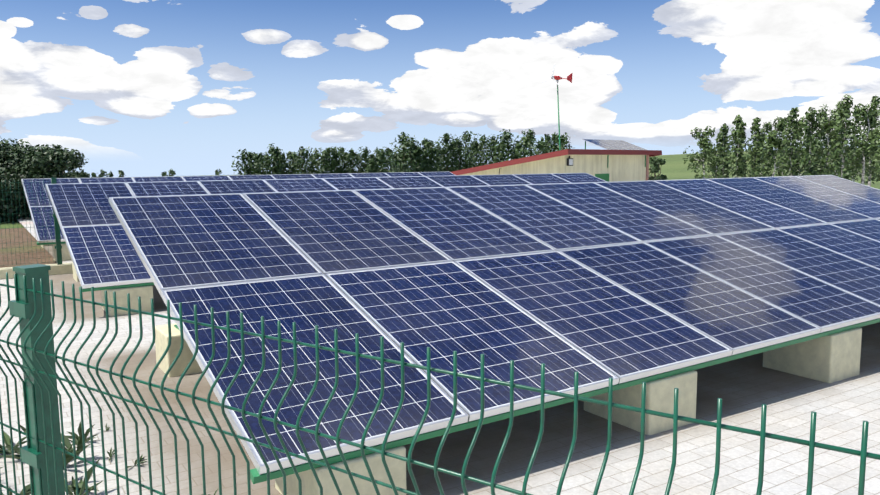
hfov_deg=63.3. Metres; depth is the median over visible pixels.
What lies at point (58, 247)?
fence
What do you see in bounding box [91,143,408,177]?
trees
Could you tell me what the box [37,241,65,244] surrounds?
support beam
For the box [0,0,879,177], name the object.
sky
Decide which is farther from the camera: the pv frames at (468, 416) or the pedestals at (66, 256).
the pedestals at (66, 256)
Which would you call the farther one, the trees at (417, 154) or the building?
the trees at (417, 154)
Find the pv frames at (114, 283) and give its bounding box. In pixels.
[45,173,606,288]
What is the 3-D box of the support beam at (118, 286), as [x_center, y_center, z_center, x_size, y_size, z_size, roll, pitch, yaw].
[-0.226,-0.514,11.017,10.040,0.907,3.172,-5,8,-33]
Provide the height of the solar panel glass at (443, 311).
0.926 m
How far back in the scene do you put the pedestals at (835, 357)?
4.18 m
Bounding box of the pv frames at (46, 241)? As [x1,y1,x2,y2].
[21,172,454,242]
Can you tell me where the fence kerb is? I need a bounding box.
[0,263,72,279]
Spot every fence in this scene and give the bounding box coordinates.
[0,178,61,265]
[0,264,879,494]
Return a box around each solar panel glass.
[22,172,453,240]
[47,173,605,284]
[111,175,879,463]
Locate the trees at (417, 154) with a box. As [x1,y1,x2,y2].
[383,128,667,179]
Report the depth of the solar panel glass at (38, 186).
14.47 m
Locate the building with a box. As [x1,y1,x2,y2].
[451,149,661,181]
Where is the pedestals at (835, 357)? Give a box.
[155,323,861,494]
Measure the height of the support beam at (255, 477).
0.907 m
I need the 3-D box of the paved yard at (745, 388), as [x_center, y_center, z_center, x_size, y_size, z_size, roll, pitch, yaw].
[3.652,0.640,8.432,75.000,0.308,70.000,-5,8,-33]
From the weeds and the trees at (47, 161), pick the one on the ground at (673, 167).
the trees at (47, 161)
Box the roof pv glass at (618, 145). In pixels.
[584,139,646,149]
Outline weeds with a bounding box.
[0,422,218,494]
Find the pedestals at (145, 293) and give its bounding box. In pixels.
[72,262,153,316]
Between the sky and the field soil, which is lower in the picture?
the field soil
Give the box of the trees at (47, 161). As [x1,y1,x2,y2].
[0,138,89,222]
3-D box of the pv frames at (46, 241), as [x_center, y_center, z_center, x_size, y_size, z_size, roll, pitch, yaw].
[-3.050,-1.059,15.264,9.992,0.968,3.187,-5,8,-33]
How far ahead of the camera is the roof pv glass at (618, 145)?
36.13 m
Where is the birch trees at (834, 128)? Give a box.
[683,94,879,186]
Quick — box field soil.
[0,228,56,267]
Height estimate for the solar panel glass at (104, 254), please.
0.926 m
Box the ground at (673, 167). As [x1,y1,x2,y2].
[0,149,879,228]
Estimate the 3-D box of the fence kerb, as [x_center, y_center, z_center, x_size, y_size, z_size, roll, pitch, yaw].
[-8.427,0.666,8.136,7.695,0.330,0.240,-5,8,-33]
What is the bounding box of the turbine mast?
[543,64,572,150]
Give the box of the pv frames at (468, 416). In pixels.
[109,175,879,474]
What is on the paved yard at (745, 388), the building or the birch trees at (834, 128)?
the building
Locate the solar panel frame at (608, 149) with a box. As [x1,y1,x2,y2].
[582,139,645,167]
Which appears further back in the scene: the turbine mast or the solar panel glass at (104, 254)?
the turbine mast
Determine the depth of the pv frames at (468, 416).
4.43 m
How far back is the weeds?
3.65 m
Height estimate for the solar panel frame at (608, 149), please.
1.427 m
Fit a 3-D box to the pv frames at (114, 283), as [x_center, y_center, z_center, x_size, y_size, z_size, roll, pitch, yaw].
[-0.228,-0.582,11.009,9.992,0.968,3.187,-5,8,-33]
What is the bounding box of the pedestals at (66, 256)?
[41,243,71,260]
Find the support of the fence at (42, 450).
on the paved yard at (745, 388)
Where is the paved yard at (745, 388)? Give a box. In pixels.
[0,217,879,494]
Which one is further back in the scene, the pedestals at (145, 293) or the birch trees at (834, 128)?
the birch trees at (834, 128)
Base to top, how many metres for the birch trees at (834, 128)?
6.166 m

